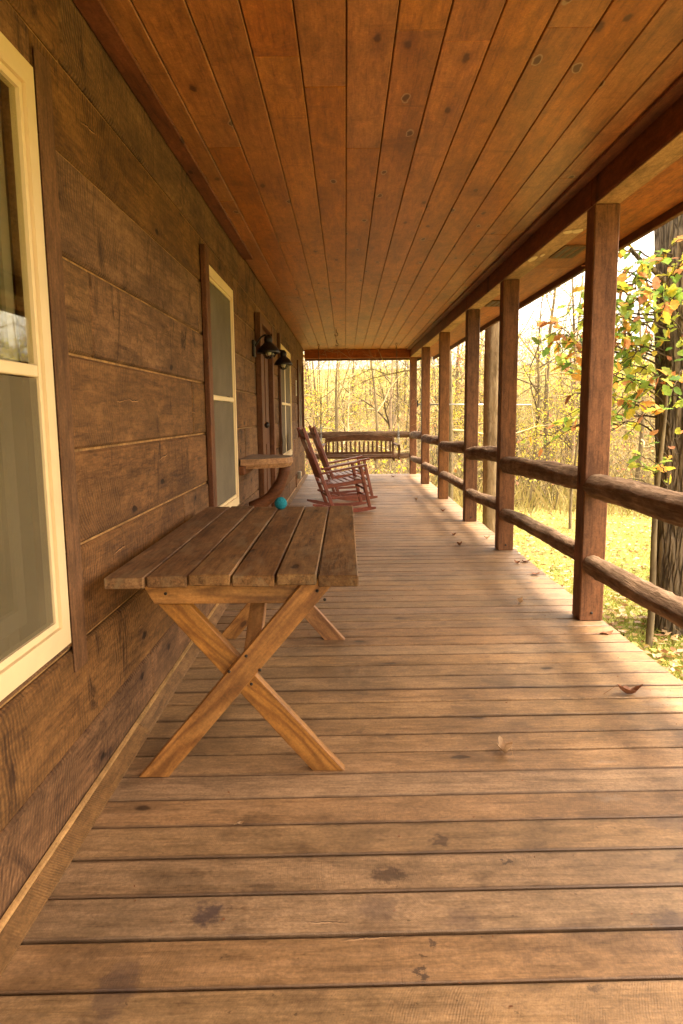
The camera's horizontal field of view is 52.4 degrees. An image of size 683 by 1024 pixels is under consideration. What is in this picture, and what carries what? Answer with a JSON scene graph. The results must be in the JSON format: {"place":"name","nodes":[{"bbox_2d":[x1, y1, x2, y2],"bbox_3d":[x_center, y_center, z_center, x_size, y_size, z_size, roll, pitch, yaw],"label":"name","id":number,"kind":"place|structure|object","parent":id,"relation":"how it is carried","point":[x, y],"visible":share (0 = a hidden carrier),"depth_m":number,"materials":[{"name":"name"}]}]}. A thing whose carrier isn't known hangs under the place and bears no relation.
{"place":"outdoors","nodes":[
{"label":"outdoors","id":0,"kind":"place"},
{"bbox_2d":[304,231,654,635],"label":"sky","id":1,"kind":"structure","parent":0,"point":[649,238],"materials":[{"name":"white"}]},
{"bbox_2d":[304,361,682,680],"bbox_3d":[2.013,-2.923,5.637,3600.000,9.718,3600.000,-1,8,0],"label":"lawn","id":2,"kind":"structure","parent":0,"point":[609,534],"depth_m":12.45,"materials":[{"name":"plant"}]},
{"bbox_2d":[0,0,307,976],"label":"log house","id":3,"kind":"structure","parent":2,"relation":"on","point":[146,398],"depth_m":2.34,"materials":[{"name":"brown wood"}]},
{"bbox_2d":[0,32,70,700],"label":"window","id":4,"kind":"structure","parent":3,"relation":"in","point":[35,618],"depth_m":1.88,"materials":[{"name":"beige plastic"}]},
{"bbox_2d":[209,265,238,506],"bbox_3d":[-0.876,-0.797,4.851,0.118,1.635,1.100,-1,8,0],"label":"window","id":5,"kind":"structure","parent":3,"relation":"in","point":[221,295],"depth_m":4.93,"materials":[{"name":"beige plastic"}]},
{"bbox_2d":[238,454,292,508],"bbox_3d":[-0.607,-0.223,5.859,0.406,0.490,0.780,-1,8,0],"label":"slab shelf","id":6,"kind":"object","parent":3,"relation":"attached to","point":[251,462],"visible":0.94,"depth_m":5.80,"materials":[{"name":"brown wood"}]},
{"bbox_2d":[252,334,279,358],"bbox_3d":[-0.693,-1.525,6.404,0.252,0.226,0.216,-1,8,0],"label":"wall lantern","id":7,"kind":"object","parent":3,"relation":"attached to","point":[268,347],"depth_m":6.36,"materials":[{"name":"brown metal"}]},
{"bbox_2d":[262,330,270,506],"bbox_3d":[-0.784,-0.839,7.304,0.131,2.110,0.880,-1,8,0],"label":"door","id":8,"kind":"structure","parent":3,"relation":"in","point":[265,361],"depth_m":7.40,"materials":[{"name":"brown wood"}]},
{"bbox_2d":[274,350,292,369],"bbox_3d":[-0.684,-1.741,7.939,0.252,0.226,0.216,-1,8,0],"label":"wall lantern","id":9,"kind":"object","parent":3,"relation":"attached to","point":[282,360],"depth_m":7.90,"materials":[{"name":"brown metal"}]},
{"bbox_2d":[278,344,292,454],"bbox_3d":[-0.809,-1.550,9.936,0.041,1.560,2.000,-1,8,0],"label":"window","id":10,"kind":"structure","parent":3,"relation":"in","point":[285,374],"depth_m":10.19,"materials":[{"name":"beige plastic"}]},
{"bbox_2d":[299,367,302,429],"bbox_3d":[-0.792,-2.121,13.062,0.040,1.180,1.350,-1,8,0],"label":"window","id":11,"kind":"structure","parent":3,"relation":"in","point":[300,370],"depth_m":13.37,"materials":[{"name":"brown wood"}]},
{"bbox_2d":[73,0,682,360],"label":"porch roof","id":12,"kind":"structure","parent":3,"relation":"attached to","point":[411,178],"depth_m":3.29,"materials":[{"name":"brown wood"}]},
{"bbox_2d":[317,343,399,460],"bbox_3d":[0.329,-2.082,13.226,1.544,2.185,0.624,-1,8,0],"label":"porch swing","id":13,"kind":"object","parent":12,"relation":"hanging from","point":[359,438],"visible":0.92,"depth_m":13.58,"materials":[{"name":"brown wood"}]},
{"bbox_2d":[303,358,346,407],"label":"woodland tree","id":14,"kind":"object","parent":2,"relation":"on","point":[307,387],"visible":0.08,"depth_m":53.88,"materials":[{"name":"brown plant"}]},
{"bbox_2d":[303,359,360,420],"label":"woodland tree","id":15,"kind":"object","parent":2,"relation":"on","point":[313,384],"visible":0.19,"depth_m":42.64,"materials":[{"name":"brown plant"}]},
{"bbox_2d":[304,369,364,460],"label":"woodland tree","id":16,"kind":"object","parent":2,"relation":"on","point":[321,401],"visible":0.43,"depth_m":24.44,"materials":[{"name":"yellow plant"}]},
{"bbox_2d":[304,361,365,415],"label":"woodland tree","id":17,"kind":"object","parent":2,"relation":"on","point":[327,383],"visible":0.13,"depth_m":46.12,"materials":[{"name":"brown plant"}]},
{"bbox_2d":[303,362,371,418],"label":"woodland tree","id":18,"kind":"object","parent":2,"relation":"on","point":[328,395],"visible":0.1,"depth_m":29.24,"materials":[{"name":"yellow plant"}]},
{"bbox_2d":[304,363,372,449],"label":"woodland tree","id":19,"kind":"object","parent":2,"relation":"on","point":[313,413],"visible":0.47,"depth_m":29.34,"materials":[{"name":"yellow plant"}]},
{"bbox_2d":[0,474,682,1023],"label":"porch deck","id":20,"kind":"structure","parent":2,"relation":"on","point":[304,880],"depth_m":2.09,"materials":[{"name":"brown wood"}]},
{"bbox_2d":[104,506,358,776],"bbox_3d":[-0.344,0.453,3.089,0.812,0.749,1.685,-1,8,0],"label":"wooden table","id":21,"kind":"object","parent":20,"relation":"on","point":[257,559],"visible":0.99,"depth_m":2.41,"materials":[{"name":"brown wood"}]},
{"bbox_2d":[274,497,286,509],"bbox_3d":[-0.327,-0.047,3.732,0.068,0.068,0.068,-1,8,0],"label":"ball","id":22,"kind":"object","parent":21,"relation":"on","point":[280,503],"visible":1,"depth_m":3.71,"materials":[{"name":"teal fabric"}]},
{"bbox_2d":[296,427,375,511],"bbox_3d":[-0.078,-0.567,9.093,0.944,1.089,0.664,-2,8,-10],"label":"rocking chair","id":23,"kind":"object","parent":20,"relation":"on","point":[314,463],"visible":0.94,"depth_m":8.94,"materials":[{"name":"brown wood"}]},
{"bbox_2d":[308,425,377,500],"bbox_3d":[0.014,-0.738,10.303,0.944,1.089,0.665,-2,8,-9],"label":"rocking chair","id":24,"kind":"object","parent":20,"relation":"on","point":[321,451],"visible":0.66,"depth_m":10.12,"materials":[{"name":"brown wood"}]},
{"bbox_2d":[55,535,676,1009],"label":"leaf crumbs","id":25,"kind":"object","parent":20,"relation":"on","point":[433,791],"visible":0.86,"depth_m":2.32,"materials":[{"name":"brown plant"}]},
{"bbox_2d":[409,357,416,473],"bbox_3d":[1.487,-1.991,14.426,0.141,2.398,0.141,0,8,1],"label":"porch post","id":26,"kind":"object","parent":20,"relation":"on","point":[413,410],"visible":0.9,"depth_m":14.35,"materials":[{"name":"brown wood"}]},
{"bbox_2d":[306,453,409,458],"bbox_3d":[0.337,-1.173,14.552,2.176,0.139,0.132,-1,8,0],"label":"log rail","id":27,"kind":"object","parent":26,"relation":"attached to","point":[404,455],"visible":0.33,"depth_m":14.51,"materials":[{"name":"brown wood"}]},
{"bbox_2d":[307,431,409,438],"bbox_3d":[0.333,-1.611,14.490,2.176,0.154,0.149,-1,8,0],"label":"log rail","id":28,"kind":"object","parent":26,"relation":"attached to","point":[401,434],"visible":0.63,"depth_m":14.43,"materials":[{"name":"brown wood"}]},
{"bbox_2d":[409,431,420,439],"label":"log rail","id":29,"kind":"object","parent":26,"relation":"attached to","point":[414,434],"visible":0.75,"depth_m":13.12,"materials":[{"name":"brown wood"}]},
{"bbox_2d":[410,456,420,463],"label":"log rail","id":30,"kind":"object","parent":26,"relation":"attached to","point":[415,459],"visible":0.77,"depth_m":13.26,"materials":[{"name":"brown wood"}]},
{"bbox_2d":[417,400,531,406],"bbox_3d":[2.765,-2.274,14.474,2.423,0.140,0.051,-1,8,-2],"label":"steel rod","id":31,"kind":"object","parent":26,"relation":"attached to","point":[479,404],"visible":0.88,"depth_m":14.47,"materials":[{"name":"grey metal"}]},
{"bbox_2d":[421,347,429,483],"bbox_3d":[1.489,-1.695,12.316,0.141,2.398,0.141,-1,8,0],"label":"porch post","id":32,"kind":"object","parent":20,"relation":"on","point":[425,398],"visible":1,"depth_m":12.24,"materials":[{"name":"brown wood"}]},
{"bbox_2d":[421,434,437,444],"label":"log rail","id":33,"kind":"object","parent":32,"relation":"attached to","point":[429,439],"visible":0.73,"depth_m":11.11,"materials":[{"name":"brown wood"}]},
{"bbox_2d":[421,462,437,475],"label":"log rail","id":34,"kind":"object","parent":32,"relation":"attached to","point":[430,468],"visible":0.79,"depth_m":11.16,"materials":[{"name":"brown wood"}]},
{"bbox_2d":[438,332,449,498],"bbox_3d":[1.491,-1.387,10.128,0.141,2.398,0.141,0,8,1],"label":"porch post","id":35,"kind":"object","parent":20,"relation":"on","point":[443,393],"visible":1,"depth_m":10.04,"materials":[{"name":"brown wood"}]},
{"bbox_2d":[439,471,462,490],"bbox_3d":[1.486,-0.417,9.174,0.133,0.143,2.020,-1,7,0],"label":"log rail","id":36,"kind":"object","parent":35,"relation":"attached to","point":[454,480],"visible":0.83,"depth_m":9.11,"materials":[{"name":"brown wood"}]},
{"bbox_2d":[463,309,479,520],"bbox_3d":[1.493,-1.086,7.985,0.141,2.398,0.149,-1,8,0],"label":"porch post","id":37,"kind":"object","parent":20,"relation":"on","point":[472,354],"visible":1,"depth_m":7.91,"materials":[{"name":"brown wood"}]},
{"bbox_2d":[438,441,463,452],"bbox_3d":[1.473,-0.857,9.112,0.160,0.164,2.021,-1,6,0],"label":"log rail","id":38,"kind":"object","parent":37,"relation":"attached to","point":[453,447],"visible":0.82,"depth_m":8.81,"materials":[{"name":"brown wood"}]},
{"bbox_2d":[465,489,495,509],"bbox_3d":[1.484,-0.137,7.249,0.132,0.134,1.591,-1,6,0],"label":"log rail","id":39,"kind":"object","parent":37,"relation":"attached to","point":[487,500],"visible":0.85,"depth_m":7.16,"materials":[{"name":"brown wood"}]},
{"bbox_2d":[465,446,496,461],"bbox_3d":[1.474,-0.604,7.184,0.159,0.169,1.591,-1,6,0],"label":"log rail","id":40,"kind":"object","parent":37,"relation":"attached to","point":[486,453],"visible":0.81,"depth_m":6.97,"materials":[{"name":"brown wood"}]},
{"bbox_2d":[497,736,514,761],"bbox_3d":[0.601,0.870,2.552,0.060,0.053,0.104,0,8,7],"label":"fallen leaf","id":41,"kind":"object","parent":20,"relation":"on","point":[503,747],"visible":1,"depth_m":2.57,"materials":[{"name":"brown plant"}]},
{"bbox_2d":[495,280,519,549],"bbox_3d":[1.494,-0.845,6.272,0.141,2.398,0.149,0,8,1],"label":"porch post","id":42,"kind":"object","parent":20,"relation":"on","point":[507,369],"visible":1,"depth_m":6.20,"materials":[{"name":"brown wood"}]},
{"bbox_2d":[572,203,619,620],"bbox_3d":[1.496,-0.539,4.093,0.141,2.398,0.149,-1,8,0],"label":"porch post","id":43,"kind":"object","parent":20,"relation":"on","point":[601,273],"visible":1,"depth_m":4.02,"materials":[{"name":"brown wood"}]},
{"bbox_2d":[499,509,574,559],"bbox_3d":[1.488,0.134,5.303,0.128,0.137,2.060,-1,6,0],"label":"log rail","id":44,"kind":"object","parent":43,"relation":"attached to","point":[564,544],"visible":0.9,"depth_m":5.03,"materials":[{"name":"brown wood"}]},
{"bbox_2d":[499,457,577,488],"bbox_3d":[1.475,-0.320,5.239,0.160,0.162,2.060,-1,6,0],"label":"log rail","id":45,"kind":"object","parent":43,"relation":"attached to","point":[559,473],"visible":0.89,"depth_m":4.88,"materials":[{"name":"brown wood"}]},
{"bbox_2d":[583,474,682,527],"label":"log rail","id":46,"kind":"object","parent":43,"relation":"attached to","point":[658,503],"visible":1,"depth_m":3.35,"materials":[{"name":"brown wood"}]},
{"bbox_2d":[583,555,682,628],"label":"log rail","id":47,"kind":"object","parent":43,"relation":"attached to","point":[659,601],"visible":1,"depth_m":3.39,"materials":[{"name":"brown wood"}]},
{"bbox_2d":[604,684,642,693],"bbox_3d":[1.259,0.789,3.095,0.180,0.049,0.051,-1,8,-5],"label":"fallen leaf","id":48,"kind":"object","parent":20,"relation":"on","point":[626,689],"visible":1,"depth_m":3.10,"materials":[{"name":"brown plant"}]},
{"bbox_2d":[308,360,380,466],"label":"woodland tree","id":49,"kind":"object","parent":2,"relation":"on","point":[328,418],"visible":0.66,"depth_m":23.77,"materials":[{"name":"yellow plant"}]},
{"bbox_2d":[313,360,395,469],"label":"woodland tree","id":50,"kind":"object","parent":2,"relation":"on","point":[336,403],"visible":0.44,"depth_m":22.11,"materials":[{"name":"yellow plant"}]},
{"bbox_2d":[304,361,404,460],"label":"woodland tree","id":51,"kind":"object","parent":2,"relation":"on","point":[317,405],"visible":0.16,"depth_m":29.15,"materials":[{"name":"yellow plant"}]},
{"bbox_2d":[338,361,378,418],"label":"woodland tree","id":52,"kind":"object","parent":2,"relation":"on","point":[341,365],"visible":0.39,"depth_m":42.99,"materials":[{"name":"yellow plant"}]},
{"bbox_2d":[339,360,389,426],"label":"woodland tree","id":53,"kind":"object","parent":2,"relation":"on","point":[364,387],"visible":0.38,"depth_m":40.76,"materials":[{"name":"yellow plant"}]},
{"bbox_2d":[348,360,388,415],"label":"woodland tree","id":54,"kind":"object","parent":2,"relation":"on","point":[370,386],"visible":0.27,"depth_m":45.84,"materials":[{"name":"yellow plant"}]},
{"bbox_2d":[332,360,408,473],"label":"woodland tree","id":55,"kind":"object","parent":2,"relation":"on","point":[390,420],"visible":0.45,"depth_m":25.55,"materials":[{"name":"yellow plant"}]},
{"bbox_2d":[340,361,408,430],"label":"woodland tree","id":56,"kind":"object","parent":2,"relation":"on","point":[394,399],"visible":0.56,"depth_m":28.98,"materials":[{"name":"yellow plant"}]},
{"bbox_2d":[350,360,409,450],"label":"woodland tree","id":57,"kind":"object","parent":2,"relation":"on","point":[394,428],"visible":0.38,"depth_m":32.73,"materials":[{"name":"yellow plant"}]},
{"bbox_2d":[320,360,463,472],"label":"woodland tree","id":58,"kind":"object","parent":2,"relation":"on","point":[377,429],"visible":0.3,"depth_m":20.80,"materials":[{"name":"yellow plant"}]},
{"bbox_2d":[353,361,460,414],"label":"woodland tree","id":59,"kind":"object","parent":2,"relation":"on","point":[417,382],"visible":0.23,"depth_m":30.55,"materials":[{"name":"yellow plant"}]},
{"bbox_2d":[369,351,451,450],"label":"woodland tree","id":60,"kind":"object","parent":2,"relation":"on","point":[405,388],"visible":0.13,"depth_m":31.14,"materials":[{"name":"yellow plant"}]},
{"bbox_2d":[322,347,546,499],"bbox_3d":[2.376,-3.424,16.108,4.295,7.136,6.780,3,9,24],"label":"woodland tree","id":61,"kind":"object","parent":2,"relation":"on","point":[450,486],"visible":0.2,"depth_m":15.46,"materials":[{"name":"brown plant"}]},
{"bbox_2d":[345,313,528,466],"bbox_3d":[3.962,-5.954,27.216,5.384,9.552,6.730,-6,10,-34],"label":"woodland tree","id":62,"kind":"object","parent":2,"relation":"on","point":[457,374],"visible":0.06,"depth_m":26.68,"materials":[{"name":"brown plant"}]},
{"bbox_2d":[399,360,481,465],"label":"woodland tree","id":63,"kind":"object","parent":2,"relation":"on","point":[434,371],"visible":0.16,"depth_m":28.30,"materials":[{"name":"brown plant"}]},
{"bbox_2d":[405,343,483,465],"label":"woodland tree","id":64,"kind":"object","parent":2,"relation":"on","point":[460,361],"visible":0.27,"depth_m":20.66,"materials":[{"name":"yellow plant"}]},
{"bbox_2d":[363,348,534,457],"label":"woodland tree","id":65,"kind":"object","parent":2,"relation":"on","point":[437,403],"visible":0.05,"depth_m":30.57,"materials":[{"name":"brown plant"}]},
{"bbox_2d":[433,380,479,455],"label":"woodland tree","id":66,"kind":"object","parent":2,"relation":"on","point":[458,387],"visible":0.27,"depth_m":25.80,"materials":[{"name":"yellow plant"}]},
{"bbox_2d":[431,394,482,453],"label":"woodland tree","id":67,"kind":"object","parent":2,"relation":"on","point":[456,417],"visible":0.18,"depth_m":24.81,"materials":[{"name":"yellow plant"}]},
{"bbox_2d":[453,397,482,467],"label":"woodland tree","id":68,"kind":"object","parent":2,"relation":"on","point":[459,422],"visible":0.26,"depth_m":20.19,"materials":[{"name":"yellow plant"}]},
{"bbox_2d":[377,282,579,427],"bbox_3d":[4.326,-4.756,23.192,8.754,8.308,5.545,3,9,22],"label":"woodland tree","id":69,"kind":"object","parent":2,"relation":"on","point":[517,372],"visible":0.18,"depth_m":23.18,"materials":[{"name":"yellow plant"}]},
{"bbox_2d":[304,362,654,497],"bbox_3d":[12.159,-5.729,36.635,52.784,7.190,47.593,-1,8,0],"label":"brush leaves","id":70,"kind":"object","parent":2,"relation":"on","point":[405,446],"visible":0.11,"depth_m":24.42,"materials":[{"name":"plant"}]},
{"bbox_2d":[304,378,654,510],"bbox_3d":[12.190,-5.542,36.788,52.733,6.881,47.536,-1,8,0],"label":"underbrush","id":71,"kind":"object","parent":2,"relation":"on","point":[407,461],"visible":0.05,"depth_m":24.28,"materials":[{"name":"yellow plant"}]},
{"bbox_2d":[305,390,654,517],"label":"dry weeds","id":72,"kind":"object","parent":2,"relation":"on","point":[520,494],"visible":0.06,"depth_m":18.79,"materials":[{"name":"plant"}]},
{"bbox_2d":[305,356,654,482],"bbox_3d":[14.251,-7.388,41.545,57.703,8.447,48.350,-1,8,0],"label":"underbrush","id":73,"kind":"object","parent":2,"relation":"on","point":[614,449],"visible":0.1,"depth_m":29.82,"materials":[{"name":"yellow plant"}]},
{"bbox_2d":[482,322,498,532],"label":"grey tree","id":74,"kind":"object","parent":2,"relation":"on","point":[490,393],"visible":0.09,"depth_m":9.97,"materials":[{"name":"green plant"}]},
{"bbox_2d":[431,328,565,403],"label":"woodland tree","id":75,"kind":"object","parent":2,"relation":"on","point":[479,367],"visible":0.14,"depth_m":29.23,"materials":[{"name":"yellow plant"}]},
{"bbox_2d":[453,311,553,455],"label":"woodland tree","id":76,"kind":"object","parent":2,"relation":"on","point":[517,375],"visible":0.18,"depth_m":22.36,"materials":[{"name":"yellow plant"}]},
{"bbox_2d":[431,293,579,504],"bbox_3d":[5.122,-3.842,19.116,4.985,7.550,4.459,-6,10,-34],"label":"woodland tree","id":77,"kind":"object","parent":2,"relation":"on","point":[538,364],"visible":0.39,"depth_m":17.94,"materials":[{"name":"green plant"}]},
{"bbox_2d":[460,371,552,455],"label":"woodland tree","id":78,"kind":"object","parent":2,"relation":"on","point":[522,413],"visible":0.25,"depth_m":24.42,"materials":[{"name":"yellow plant"}]},
{"bbox_2d":[453,332,570,452],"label":"woodland tree","id":79,"kind":"object","parent":2,"relation":"on","point":[526,387],"visible":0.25,"depth_m":23.41,"materials":[{"name":"yellow plant"}]},
{"bbox_2d":[451,278,579,456],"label":"woodland tree","id":80,"kind":"object","parent":2,"relation":"on","point":[524,355],"visible":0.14,"depth_m":23.77,"materials":[{"name":"yellow plant"}]},
{"bbox_2d":[518,314,569,410],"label":"woodland tree","id":81,"kind":"object","parent":2,"relation":"on","point":[537,354],"visible":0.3,"depth_m":47.41,"materials":[{"name":"yellow plant"}]},
{"bbox_2d":[521,301,569,382],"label":"woodland tree","id":82,"kind":"object","parent":2,"relation":"on","point":[540,331],"visible":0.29,"depth_m":62.15,"materials":[{"name":"yellow plant"}]},
{"bbox_2d":[516,381,577,496],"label":"woodland tree","id":83,"kind":"object","parent":2,"relation":"on","point":[547,428],"visible":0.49,"depth_m":21.34,"materials":[{"name":"yellow plant"}]},
{"bbox_2d":[522,293,575,391],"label":"woodland tree","id":84,"kind":"object","parent":2,"relation":"on","point":[552,328],"visible":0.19,"depth_m":54.85,"materials":[{"name":"yellow plant"}]},
{"bbox_2d":[524,410,577,509],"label":"woodland tree","id":85,"kind":"object","parent":2,"relation":"on","point":[558,444],"visible":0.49,"depth_m":18.09,"materials":[{"name":"yellow plant"}]},
{"bbox_2d":[523,384,579,462],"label":"woodland tree","id":86,"kind":"object","parent":2,"relation":"on","point":[553,417],"visible":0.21,"depth_m":25.86,"materials":[{"name":"yellow plant"}]},
{"bbox_2d":[527,380,578,457],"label":"woodland tree","id":87,"kind":"object","parent":2,"relation":"on","point":[550,412],"visible":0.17,"depth_m":25.45,"materials":[{"name":"yellow plant"}]},
{"bbox_2d":[452,276,654,447],"bbox_3d":[8.601,-4.911,24.123,9.090,8.229,5.757,-4,9,-23],"label":"woodland tree","id":88,"kind":"object","parent":2,"relation":"on","point":[570,301],"visible":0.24,"depth_m":23.15,"materials":[{"name":"plant"}]},
{"bbox_2d":[482,246,640,494],"bbox_3d":[5.803,-4.865,22.372,5.535,8.852,8.738,-2,8,-9],"label":"woodland tree","id":89,"kind":"object","parent":2,"relation":"on","point":[547,389],"visible":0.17,"depth_m":21.53,"materials":[{"name":"yellow plant"}]},
{"bbox_2d":[479,273,655,440],"bbox_3d":[10.203,-7.285,31.128,8.928,9.475,5.655,-5,9,-30],"label":"woodland tree","id":90,"kind":"object","parent":2,"relation":"on","point":[582,283],"visible":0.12,"depth_m":31.90,"materials":[{"name":"plant"}]},
{"bbox_2d":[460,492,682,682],"bbox_3d":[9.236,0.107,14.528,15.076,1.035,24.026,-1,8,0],"label":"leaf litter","id":91,"kind":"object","parent":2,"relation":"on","point":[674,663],"visible":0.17,"depth_m":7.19,"materials":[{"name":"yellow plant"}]},
{"bbox_2d":[519,273,640,385],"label":"woodland tree","id":92,"kind":"object","parent":2,"relation":"on","point":[564,324],"visible":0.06,"depth_m":39.36,"materials":[{"name":"yellow plant"}]},
{"bbox_2d":[515,329,655,528],"bbox_3d":[4.612,-1.494,13.266,2.800,3.783,2.376,3,9,27],"label":"woodland tree","id":93,"kind":"object","parent":2,"relation":"on","point":[571,497],"visible":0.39,"depth_m":13.31,"materials":[{"name":"yellow plant"}]},
{"bbox_2d":[518,274,654,392],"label":"woodland tree","id":94,"kind":"object","parent":2,"relation":"on","point":[568,327],"visible":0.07,"depth_m":35.56,"materials":[{"name":"yellow plant"}]},
{"bbox_2d":[524,328,649,460],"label":"woodland tree","id":95,"kind":"object","parent":2,"relation":"on","point":[573,393],"visible":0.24,"depth_m":23.01,"materials":[{"name":"yellow plant"}]},
{"bbox_2d":[520,353,654,490],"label":"woodland tree","id":96,"kind":"object","parent":2,"relation":"on","point":[572,449],"visible":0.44,"depth_m":19.98,"materials":[{"name":"yellow plant"}]},
{"bbox_2d":[517,214,682,638],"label":"tree","id":97,"kind":"object","parent":2,"relation":"on","point":[665,294],"visible":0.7,"depth_m":5.71,"materials":[{"name":"green plant"}]},
{"bbox_2d":[552,350,649,451],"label":"woodland tree","id":98,"kind":"object","parent":2,"relation":"on","point":[570,404],"visible":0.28,"depth_m":21.86,"materials":[{"name":"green plant"}]},
{"bbox_2d":[557,289,654,477],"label":"woodland tree","id":99,"kind":"object","parent":2,"relation":"on","point":[640,448],"visible":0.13,"depth_m":19.75,"materials":[{"name":"green plant"}]},
{"bbox_2d":[563,316,655,449],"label":"woodland tree","id":100,"kind":"object","parent":2,"relation":"on","point":[636,412],"visible":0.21,"depth_m":15.27,"materials":[{"name":"green plant"}]},
{"bbox_2d":[577,242,651,360],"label":"woodland tree","id":101,"kind":"object","parent":2,"relation":"on","point":[627,292],"visible":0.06,"depth_m":43.22,"materials":[{"name":"green plant"}]},
{"bbox_2d":[617,379,654,457],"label":"woodland tree","id":102,"kind":"object","parent":2,"relation":"on","point":[638,433],"visible":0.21,"depth_m":24.68,"materials":[{"name":"green plant"}]},
{"bbox_2d":[626,378,682,648],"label":"oak sapling","id":103,"kind":"object","parent":2,"relation":"on","point":[658,467],"visible":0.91,"depth_m":5.59,"materials":[{"name":"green plant"}]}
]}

